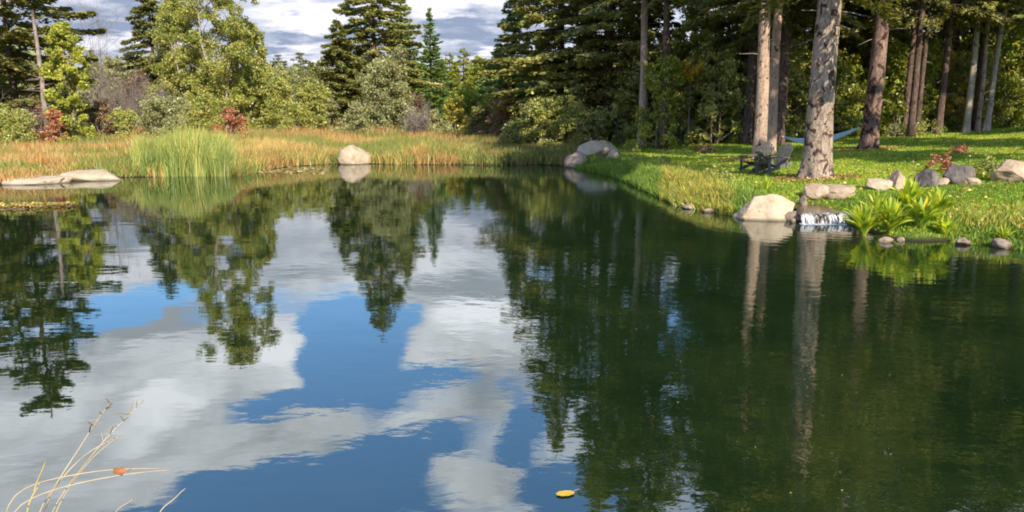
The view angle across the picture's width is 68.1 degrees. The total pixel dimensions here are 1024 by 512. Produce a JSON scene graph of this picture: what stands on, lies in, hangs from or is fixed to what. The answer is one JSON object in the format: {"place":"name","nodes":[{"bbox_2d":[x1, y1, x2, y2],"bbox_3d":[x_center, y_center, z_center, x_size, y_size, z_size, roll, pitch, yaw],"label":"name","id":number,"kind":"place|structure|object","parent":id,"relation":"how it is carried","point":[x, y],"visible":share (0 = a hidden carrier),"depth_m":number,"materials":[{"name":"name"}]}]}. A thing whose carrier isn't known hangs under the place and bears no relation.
{"place":"outdoors","nodes":[
{"label":"outdoors","id":0,"kind":"place"},
{"bbox_2d":[6,398,184,511],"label":"dry grass","id":1,"kind":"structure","parent":0,"point":[61,477],"depth_m":1.72,"materials":[{"name":"plant"}]},
{"bbox_2d":[0,0,969,82],"label":"sky","id":2,"kind":"structure","parent":0,"point":[290,27],"materials":[{"name":"white"}]},
{"bbox_2d":[0,91,1023,243],"bbox_3d":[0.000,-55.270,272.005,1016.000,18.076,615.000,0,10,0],"label":"ground","id":3,"kind":"structure","parent":0,"point":[912,237],"depth_m":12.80,"materials":[{"name":"green plant"}]},
{"bbox_2d":[0,103,39,145],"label":"bush","id":4,"kind":"object","parent":3,"relation":"on","point":[10,130],"visible":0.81,"depth_m":32.24,"materials":[{"name":"green plant"}]},
{"bbox_2d":[1,175,72,184],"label":"flat rock","id":5,"kind":"object","parent":3,"relation":"on","point":[42,180],"visible":0.41,"depth_m":21.18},
{"bbox_2d":[21,10,53,137],"bbox_3d":[-21.756,-8.010,35.193,1.507,6.556,1.514,0,10,0],"label":"dead tree","id":6,"kind":"object","parent":3,"relation":"on","point":[42,84],"visible":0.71,"depth_m":34.93,"materials":[{"name":"grey wood"}]},
{"bbox_2d":[0,0,106,139],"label":"pine tree","id":7,"kind":"object","parent":3,"relation":"on","point":[21,34],"visible":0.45,"depth_m":36.71,"materials":[{"name":"green plant"}]},
{"bbox_2d":[38,107,71,145],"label":"bush","id":8,"kind":"object","parent":3,"relation":"on","point":[54,126],"visible":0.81,"depth_m":33.30,"materials":[{"name":"red plant"}]},
{"bbox_2d":[36,20,99,142],"bbox_3d":[-20.012,-7.513,34.136,2.289,5.995,2.870,-6,12,-30],"label":"young tree","id":9,"kind":"object","parent":3,"relation":"on","point":[60,31],"visible":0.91,"depth_m":33.74,"materials":[{"name":"green plant"}]},
{"bbox_2d":[59,169,120,180],"bbox_3d":[-12.522,-2.063,22.857,2.320,1.056,1.285,1,10,5],"label":"flat rock","id":10,"kind":"object","parent":3,"relation":"on","point":[92,175],"visible":0.41,"depth_m":22.34,"materials":[{"name":"stone"}]},
{"bbox_2d":[81,99,119,138],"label":"bush","id":11,"kind":"object","parent":3,"relation":"on","point":[102,107],"visible":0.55,"depth_m":37.01,"materials":[{"name":"brown plant"}]},
{"bbox_2d":[66,0,138,129],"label":"bare tree","id":12,"kind":"object","parent":3,"relation":"on","point":[101,77],"visible":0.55,"depth_m":50.61,"materials":[{"name":"plant"}]},
{"bbox_2d":[78,76,132,132],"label":"bare bush","id":13,"kind":"object","parent":3,"relation":"on","point":[112,102],"visible":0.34,"depth_m":40.92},
{"bbox_2d":[87,56,138,119],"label":"leafy tree","id":14,"kind":"object","parent":3,"relation":"on","point":[112,72],"visible":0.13,"depth_m":57.84,"materials":[{"name":"green plant"}]},
{"bbox_2d":[101,106,139,138],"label":"bush","id":15,"kind":"object","parent":3,"relation":"on","point":[121,123],"visible":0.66,"depth_m":37.13,"materials":[{"name":"green plant"}]},
{"bbox_2d":[90,59,168,129],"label":"bare bush","id":16,"kind":"object","parent":3,"relation":"on","point":[137,97],"visible":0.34,"depth_m":44.67,"materials":[{"name":"plant"}]},
{"bbox_2d":[105,0,186,126],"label":"spruce tree","id":17,"kind":"object","parent":3,"relation":"on","point":[145,8],"visible":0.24,"depth_m":52.46,"materials":[{"name":"green plant"}]},
{"bbox_2d":[131,93,193,139],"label":"bush","id":18,"kind":"object","parent":3,"relation":"on","point":[157,110],"visible":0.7,"depth_m":35.09,"materials":[{"name":"green plant"}]},
{"bbox_2d":[140,0,213,118],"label":"birch tree","id":19,"kind":"object","parent":3,"relation":"on","point":[163,18],"visible":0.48,"depth_m":47.81,"materials":[{"name":"green plant"}]},
{"bbox_2d":[120,120,244,176],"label":"cattail reeds","id":20,"kind":"object","parent":3,"relation":"on","point":[192,151],"visible":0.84,"depth_m":24.33,"materials":[{"name":"green plant"}]},
{"bbox_2d":[177,90,225,132],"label":"bush","id":21,"kind":"object","parent":3,"relation":"on","point":[201,107],"visible":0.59,"depth_m":39.95,"materials":[{"name":"green plant"}]},
{"bbox_2d":[165,0,259,130],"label":"birch tree","id":22,"kind":"object","parent":3,"relation":"on","point":[237,50],"visible":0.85,"depth_m":44.09,"materials":[{"name":"green plant"}]},
{"bbox_2d":[208,107,250,137],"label":"bush","id":23,"kind":"object","parent":3,"relation":"on","point":[230,117],"visible":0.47,"depth_m":38.20,"materials":[{"name":"red plant"}]},
{"bbox_2d":[216,21,273,129],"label":"birch tree","id":24,"kind":"object","parent":3,"relation":"on","point":[254,67],"visible":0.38,"depth_m":48.10,"materials":[{"name":"green plant"}]},
{"bbox_2d":[243,70,297,131],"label":"bush","id":25,"kind":"object","parent":3,"relation":"on","point":[278,89],"visible":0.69,"depth_m":48.19,"materials":[{"name":"green plant"}]},
{"bbox_2d":[0,122,578,181],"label":"marsh grass","id":26,"kind":"structure","parent":3,"relation":"on","point":[261,149],"depth_m":30.52,"materials":[{"name":"plant"}]},
{"bbox_2d":[269,62,314,125],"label":"bush","id":27,"kind":"object","parent":3,"relation":"on","point":[290,73],"visible":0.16,"depth_m":59.90,"materials":[{"name":"green plant"}]},
{"bbox_2d":[276,101,317,132],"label":"bush","id":28,"kind":"object","parent":3,"relation":"on","point":[297,113],"visible":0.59,"depth_m":42.98,"materials":[{"name":"green plant"}]},
{"bbox_2d":[294,77,331,131],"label":"bush","id":29,"kind":"object","parent":3,"relation":"on","point":[312,97],"visible":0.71,"depth_m":45.57,"materials":[{"name":"green plant"}]},
{"bbox_2d":[315,17,366,126],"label":"spruce tree","id":30,"kind":"object","parent":3,"relation":"on","point":[336,49],"visible":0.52,"depth_m":54.88,"materials":[{"name":"green plant"}]},
{"bbox_2d":[338,145,371,164],"bbox_3d":[-6.327,-3.950,30.714,1.449,1.088,1.080,-4,11,-23],"label":"boulder","id":31,"kind":"object","parent":3,"relation":"on","point":[351,155],"visible":0.64,"depth_m":30.29,"materials":[{"name":"stone"}]},
{"bbox_2d":[344,102,372,135],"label":"bush","id":32,"kind":"object","parent":3,"relation":"on","point":[356,110],"visible":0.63,"depth_m":42.11,"materials":[{"name":"green plant"}]},
{"bbox_2d":[302,0,443,127],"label":"spruce tree","id":33,"kind":"object","parent":3,"relation":"on","point":[369,49],"visible":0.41,"depth_m":57.26,"materials":[{"name":"green plant"}]},
{"bbox_2d":[328,44,418,133],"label":"bush","id":34,"kind":"object","parent":3,"relation":"on","point":[383,81],"visible":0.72,"depth_m":44.38,"materials":[{"name":"green plant"}]},
{"bbox_2d":[383,2,438,119],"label":"larch tree","id":35,"kind":"object","parent":3,"relation":"on","point":[419,66],"visible":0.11,"depth_m":61.66,"materials":[{"name":"green plant"}]},
{"bbox_2d":[396,99,432,134],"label":"bare bush","id":36,"kind":"object","parent":3,"relation":"on","point":[423,126],"visible":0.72,"depth_m":43.09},
{"bbox_2d":[414,7,452,127],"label":"larch tree","id":37,"kind":"object","parent":3,"relation":"on","point":[429,58],"visible":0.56,"depth_m":65.71,"materials":[{"name":"green plant"}]},
{"bbox_2d":[417,108,452,134],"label":"bush","id":38,"kind":"object","parent":3,"relation":"on","point":[435,118],"visible":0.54,"depth_m":45.13,"materials":[{"name":"green plant"}]},
{"bbox_2d":[441,51,468,127],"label":"larch tree","id":39,"kind":"object","parent":3,"relation":"on","point":[457,86],"visible":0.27,"depth_m":93.22,"materials":[{"name":"green plant"}]},
{"bbox_2d":[440,96,474,136],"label":"bush","id":40,"kind":"object","parent":3,"relation":"on","point":[454,107],"visible":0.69,"depth_m":46.92,"materials":[{"name":"green plant"}]},
{"bbox_2d":[6,39,922,109],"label":"woods","id":41,"kind":"object","parent":3,"relation":"on","point":[328,67],"visible":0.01,"depth_m":141.03,"materials":[{"name":"green plant"}]},
{"bbox_2d":[451,82,494,130],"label":"bush","id":42,"kind":"object","parent":3,"relation":"on","point":[465,95],"visible":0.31,"depth_m":50.59,"materials":[{"name":"green plant"}]},
{"bbox_2d":[464,101,494,138],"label":"bush","id":43,"kind":"object","parent":3,"relation":"on","point":[476,117],"visible":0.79,"depth_m":43.12,"materials":[{"name":"green plant"}]},
{"bbox_2d":[478,87,519,141],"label":"bush","id":44,"kind":"object","parent":3,"relation":"on","point":[501,114],"visible":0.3,"depth_m":41.04,"materials":[{"name":"green plant"}]},
{"bbox_2d":[477,0,541,121],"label":"spruce tree","id":45,"kind":"object","parent":3,"relation":"on","point":[501,82],"visible":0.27,"depth_m":48.03,"materials":[{"name":"green plant"}]},
{"bbox_2d":[495,94,571,146],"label":"bush","id":46,"kind":"object","parent":3,"relation":"on","point":[508,137],"visible":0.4,"depth_m":35.85,"materials":[{"name":"green plant"}]},
{"bbox_2d":[511,96,568,146],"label":"bush","id":47,"kind":"object","parent":3,"relation":"on","point":[543,116],"visible":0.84,"depth_m":35.20,"materials":[{"name":"green plant"}]},
{"bbox_2d":[471,0,640,139],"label":"spruce tree","id":48,"kind":"object","parent":3,"relation":"on","point":[527,12],"visible":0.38,"depth_m":38.26,"materials":[{"name":"green plant"}]},
{"bbox_2d":[542,94,598,147],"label":"bush","id":49,"kind":"object","parent":3,"relation":"on","point":[571,117],"visible":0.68,"depth_m":34.90,"materials":[{"name":"green plant"}]},
{"bbox_2d":[576,112,612,145],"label":"bush","id":50,"kind":"object","parent":3,"relation":"on","point":[593,122],"visible":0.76,"depth_m":33.20,"materials":[{"name":"green plant"}]},
{"bbox_2d":[577,140,617,156],"bbox_3d":[3.285,-3.984,29.208,1.758,0.951,0.969,-6,12,-28],"label":"boulder","id":51,"kind":"object","parent":3,"relation":"on","point":[597,147],"visible":0.64,"depth_m":28.87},
{"bbox_2d":[513,0,693,141],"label":"spruce tree","id":52,"kind":"object","parent":3,"relation":"on","point":[611,15],"visible":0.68,"depth_m":36.04,"materials":[{"name":"green plant"}]},
{"bbox_2d":[601,99,636,143],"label":"bush","id":53,"kind":"object","parent":3,"relation":"on","point":[622,111],"visible":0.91,"depth_m":35.10,"materials":[{"name":"green plant"}]},
{"bbox_2d":[578,0,701,147],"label":"pine tree","id":54,"kind":"object","parent":3,"relation":"on","point":[644,9],"visible":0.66,"depth_m":32.26,"materials":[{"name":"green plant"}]},
{"bbox_2d":[613,0,689,111],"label":"spruce tree","id":55,"kind":"object","parent":3,"relation":"on","point":[658,24],"visible":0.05,"depth_m":40.25,"materials":[{"name":"green plant"}]},
{"bbox_2d":[625,54,689,149],"bbox_3d":[6.220,-6.462,31.857,2.380,4.222,2.770,-3,11,-16],"label":"woodland bush","id":56,"kind":"object","parent":3,"relation":"on","point":[659,93],"visible":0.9,"depth_m":31.59,"materials":[{"name":"green plant"}]},
{"bbox_2d":[621,26,703,139],"bbox_3d":[7.341,-8.176,36.292,4.346,5.608,3.794,1,10,5],"label":"woodland bush","id":57,"kind":"object","parent":3,"relation":"on","point":[674,49],"visible":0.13,"depth_m":35.70,"materials":[{"name":"green plant"}]},
{"bbox_2d":[643,0,690,149],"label":"woodland spruce","id":58,"kind":"object","parent":3,"relation":"on","point":[666,34],"visible":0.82,"depth_m":31.32,"materials":[{"name":"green plant"}]},
{"bbox_2d":[658,75,713,144],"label":"woodland bush","id":59,"kind":"object","parent":3,"relation":"on","point":[685,90],"visible":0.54,"depth_m":32.91,"materials":[{"name":"green plant"}]},
{"bbox_2d":[674,58,705,145],"bbox_3d":[7.495,-6.480,32.351,1.560,3.930,1.288,0,10,0],"label":"sapling","id":60,"kind":"object","parent":3,"relation":"on","point":[691,73],"visible":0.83,"depth_m":32.05,"materials":[{"name":"green plant"}]},
{"bbox_2d":[669,1,721,52],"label":"maple tree","id":61,"kind":"object","parent":3,"relation":"on","point":[686,10],"visible":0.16,"depth_m":44.06,"materials":[{"name":"green plant"}]},
{"bbox_2d":[647,0,776,158],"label":"pine tree","id":62,"kind":"object","parent":3,"relation":"on","point":[761,110],"visible":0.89,"depth_m":23.93,"materials":[{"name":"brown plant"}]},
{"bbox_2d":[672,41,755,144],"bbox_3d":[8.845,-6.861,32.356,3.522,4.545,3.075,-4,11,-23],"label":"woodland bush","id":63,"kind":"object","parent":3,"relation":"on","point":[728,66],"visible":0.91,"depth_m":32.07,"materials":[{"name":"green plant"}]},
{"bbox_2d":[691,28,743,136],"bbox_3d":[9.895,-8.017,35.931,3.851,5.251,3.614,-3,11,-15],"label":"woodland bush","id":64,"kind":"object","parent":3,"relation":"on","point":[718,35],"visible":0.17,"depth_m":35.05,"materials":[{"name":"green plant"}]},
{"bbox_2d":[715,86,755,143],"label":"woodland bush","id":65,"kind":"object","parent":3,"relation":"on","point":[736,113],"visible":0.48,"depth_m":32.24,"materials":[{"name":"green plant"}]},
{"bbox_2d":[684,0,810,131],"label":"spruce tree","id":66,"kind":"object","parent":3,"relation":"on","point":[724,25],"visible":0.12,"depth_m":34.48,"materials":[{"name":"green plant"}]},
{"bbox_2d":[683,0,817,144],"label":"spruce tree","id":67,"kind":"object","parent":3,"relation":"on","point":[747,130],"visible":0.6,"depth_m":31.24,"materials":[{"name":"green plant"}]},
{"bbox_2d":[732,194,794,220],"bbox_3d":[4.626,-0.741,13.903,1.189,0.796,0.835,-1,10,-6],"label":"boulder","id":68,"kind":"object","parent":3,"relation":"on","point":[773,207],"visible":0.54,"depth_m":13.71,"materials":[{"name":"stone"}]},
{"bbox_2d":[754,142,792,175],"bbox_3d":[6.659,-2.466,19.240,0.818,0.822,0.656,-3,11,-18],"label":"garden chair","id":69,"kind":"object","parent":3,"relation":"on","point":[780,160],"visible":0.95,"depth_m":19.22,"materials":[{"name":"grey paint"}]},
{"bbox_2d":[742,37,811,141],"bbox_3d":[11.335,-6.889,31.947,3.452,4.455,3.013,3,11,15],"label":"woodland bush","id":70,"kind":"object","parent":3,"relation":"on","point":[797,66],"visible":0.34,"depth_m":31.12,"materials":[{"name":"green plant"}]},
{"bbox_2d":[717,0,864,144],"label":"spruce tree","id":71,"kind":"object","parent":3,"relation":"on","point":[785,39],"visible":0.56,"depth_m":30.07,"materials":[{"name":"green plant"}]},
{"bbox_2d":[574,150,1023,250],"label":"bank grass","id":72,"kind":"structure","parent":3,"relation":"on","point":[656,178],"depth_m":15.80,"materials":[{"name":"plant"}]},
{"bbox_2d":[698,0,901,179],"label":"spruce tree","id":73,"kind":"object","parent":3,"relation":"on","point":[817,158],"visible":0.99,"depth_m":17.15,"materials":[{"name":"grey plant"}]},
{"bbox_2d":[735,0,882,153],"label":"pine tree","id":74,"kind":"object","parent":3,"relation":"on","point":[773,113],"visible":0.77,"depth_m":25.66,"materials":[{"name":"brown plant"}]},
{"bbox_2d":[802,183,828,199],"bbox_3d":[6.015,-1.229,14.923,0.507,0.397,0.499,-4,11,-23],"label":"rock","id":75,"kind":"object","parent":3,"relation":"on","point":[813,191],"visible":0.85,"depth_m":14.81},
{"bbox_2d":[785,48,866,137],"bbox_3d":[13.103,-6.572,31.366,2.685,3.900,2.860,-9,14,-40],"label":"woodland bush","id":76,"kind":"object","parent":3,"relation":"on","point":[845,67],"visible":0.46,"depth_m":31.23,"materials":[{"name":"green plant"}]},
{"bbox_2d":[646,127,1023,227],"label":"fallen leaves","id":77,"kind":"object","parent":3,"relation":"on","point":[790,178],"visible":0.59,"depth_m":19.38,"materials":[{"name":"yellow plant"}]},
{"bbox_2d":[826,184,855,199],"bbox_3d":[6.403,-1.182,14.939,0.799,0.431,0.506,-7,13,-35],"label":"rock","id":78,"kind":"object","parent":3,"relation":"on","point":[840,192],"visible":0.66,"depth_m":14.74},
{"bbox_2d":[792,1,898,133],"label":"spruce tree","id":79,"kind":"object","parent":3,"relation":"on","point":[843,44],"visible":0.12,"depth_m":34.50,"materials":[{"name":"green plant"}]},
{"bbox_2d":[833,60,883,135],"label":"woodland bush","id":80,"kind":"object","parent":3,"relation":"on","point":[864,76],"visible":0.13,"depth_m":32.96,"materials":[{"name":"green plant"}]},
{"bbox_2d":[833,12,901,130],"bbox_3d":[16.277,-8.419,34.883,3.819,5.821,3.281,0,10,-3],"label":"woodland bush","id":81,"kind":"object","parent":3,"relation":"on","point":[862,45],"visible":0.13,"depth_m":34.40,"materials":[{"name":"green plant"}]},
{"bbox_2d":[805,0,943,105],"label":"woodland spruce","id":82,"kind":"object","parent":3,"relation":"on","point":[901,38],"visible":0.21,"depth_m":33.64,"materials":[{"name":"green plant"}]},
{"bbox_2d":[813,0,969,149],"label":"spruce tree","id":83,"kind":"object","parent":3,"relation":"on","point":[870,130],"visible":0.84,"depth_m":25.05,"materials":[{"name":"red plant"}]},
{"bbox_2d":[873,195,913,233],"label":"water plant","id":84,"kind":"object","parent":3,"relation":"on","point":[892,209],"visible":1,"depth_m":11.57,"materials":[{"name":"green plant"}]},
{"bbox_2d":[880,35,930,135],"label":"woodland bush","id":85,"kind":"object","parent":3,"relation":"on","point":[898,81],"visible":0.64,"depth_m":31.67,"materials":[{"name":"green plant"}]},
{"bbox_2d":[888,176,931,217],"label":"water plant","id":86,"kind":"object","parent":3,"relation":"on","point":[910,192],"visible":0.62,"depth_m":11.98,"materials":[{"name":"green plant"}]},
{"bbox_2d":[891,0,941,136],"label":"woodland spruce","id":87,"kind":"object","parent":3,"relation":"on","point":[911,129],"visible":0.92,"depth_m":29.73,"materials":[{"name":"brown plant"}]},
{"bbox_2d":[841,0,996,134],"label":"spruce tree","id":88,"kind":"object","parent":3,"relation":"on","point":[914,8],"visible":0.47,"depth_m":30.34,"materials":[{"name":"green plant"}]},
{"bbox_2d":[903,196,944,229],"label":"water plant","id":89,"kind":"object","parent":3,"relation":"on","point":[921,214],"visible":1,"depth_m":11.49,"materials":[{"name":"green plant"}]},
{"bbox_2d":[853,0,995,134],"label":"spruce tree","id":90,"kind":"object","parent":3,"relation":"on","point":[927,19],"visible":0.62,"depth_m":30.39,"materials":[{"name":"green plant"}]},
{"bbox_2d":[895,42,954,127],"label":"woodland bush","id":91,"kind":"object","parent":3,"relation":"on","point":[928,83],"visible":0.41,"depth_m":32.04,"materials":[{"name":"green plant"}]},
{"bbox_2d":[913,169,939,186],"bbox_3d":[8.512,-1.546,15.474,0.495,0.470,0.483,0,10,0],"label":"rock","id":92,"kind":"object","parent":3,"relation":"on","point":[929,177],"visible":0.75,"depth_m":15.37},
{"bbox_2d":[918,185,957,220],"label":"water plant","id":93,"kind":"object","parent":3,"relation":"on","point":[937,197],"visible":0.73,"depth_m":11.74,"materials":[{"name":"green plant"}]},
{"bbox_2d":[922,50,984,127],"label":"woodland bush","id":94,"kind":"object","parent":3,"relation":"on","point":[959,61],"visible":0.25,"depth_m":34.14,"materials":[{"name":"green plant"}]},
{"bbox_2d":[891,0,1023,133],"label":"spruce tree","id":95,"kind":"object","parent":3,"relation":"on","point":[949,27],"visible":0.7,"depth_m":30.47,"materials":[{"name":"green plant"}]},
{"bbox_2d":[925,0,998,132],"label":"birch tree","id":96,"kind":"object","parent":3,"relation":"on","point":[966,125],"visible":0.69,"depth_m":30.57,"materials":[{"name":"plant"}]},
{"bbox_2d":[944,79,993,127],"bbox_3d":[19.780,-6.582,33.117,2.143,2.385,1.881,9,14,42],"label":"young tree","id":97,"kind":"object","parent":3,"relation":"on","point":[949,106],"visible":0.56,"depth_m":33.18,"materials":[{"name":"green plant"}]},
{"bbox_2d":[930,0,1023,131],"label":"birch tree","id":98,"kind":"object","parent":3,"relation":"on","point":[977,127],"visible":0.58,"depth_m":30.56,"materials":[{"name":"grey plant"}]},
{"bbox_2d":[945,47,1012,126],"bbox_3d":[20.183,-7.210,32.780,2.444,3.612,2.799,9,14,41],"label":"woodland bush","id":99,"kind":"object","parent":3,"relation":"on","point":[962,78],"visible":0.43,"depth_m":32.72,"materials":[{"name":"green plant"}]},
{"bbox_2d":[952,6,1023,120],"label":"woodland bush","id":100,"kind":"object","parent":3,"relation":"on","point":[966,45],"visible":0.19,"depth_m":36.02,"materials":[{"name":"green plant"}]},
{"bbox_2d":[963,0,1023,130],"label":"birch tree","id":101,"kind":"object","parent":3,"relation":"on","point":[988,118],"visible":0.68,"depth_m":30.62,"materials":[{"name":"leaf"},{"name":"white birch bark"},{"name":"dark bark"}]},
{"bbox_2d":[968,0,1019,130],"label":"woodland spruce","id":102,"kind":"object","parent":3,"relation":"on","point":[977,91],"visible":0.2,"depth_m":31.27,"materials":[{"name":"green plant"}]},
{"bbox_2d":[982,74,1023,127],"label":"woodland bush","id":103,"kind":"object","parent":3,"relation":"on","point":[1005,92],"visible":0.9,"depth_m":31.95,"materials":[{"name":"green plant"}]},
{"bbox_2d":[990,159,1023,182],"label":"rock","id":104,"kind":"object","parent":3,"relation":"on","point":[1007,170],"visible":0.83,"depth_m":15.43,"materials":[{"name":"stone"}]},
{"bbox_2d":[994,24,1023,126],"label":"woodland bush","id":105,"kind":"object","parent":3,"relation":"on","point":[1006,49],"visible":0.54,"depth_m":32.06,"materials":[{"name":"green plant"}]},
{"bbox_2d":[0,164,1023,511],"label":"pond water","id":106,"kind":"structure","parent":0,"point":[426,338],"depth_m":5.93,"materials":[{"name":"liquid"}]},
{"bbox_2d":[798,212,848,225],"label":"waterfall","id":107,"kind":"structure","parent":106,"relation":"on","point":[811,219],"depth_m":13.19,"materials":[{"name":"liquid"}]},
{"bbox_2d":[840,202,884,235],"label":"water plant","id":108,"kind":"object","parent":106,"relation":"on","point":[863,222],"visible":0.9,"depth_m":11.73,"materials":[{"name":"green plant"}]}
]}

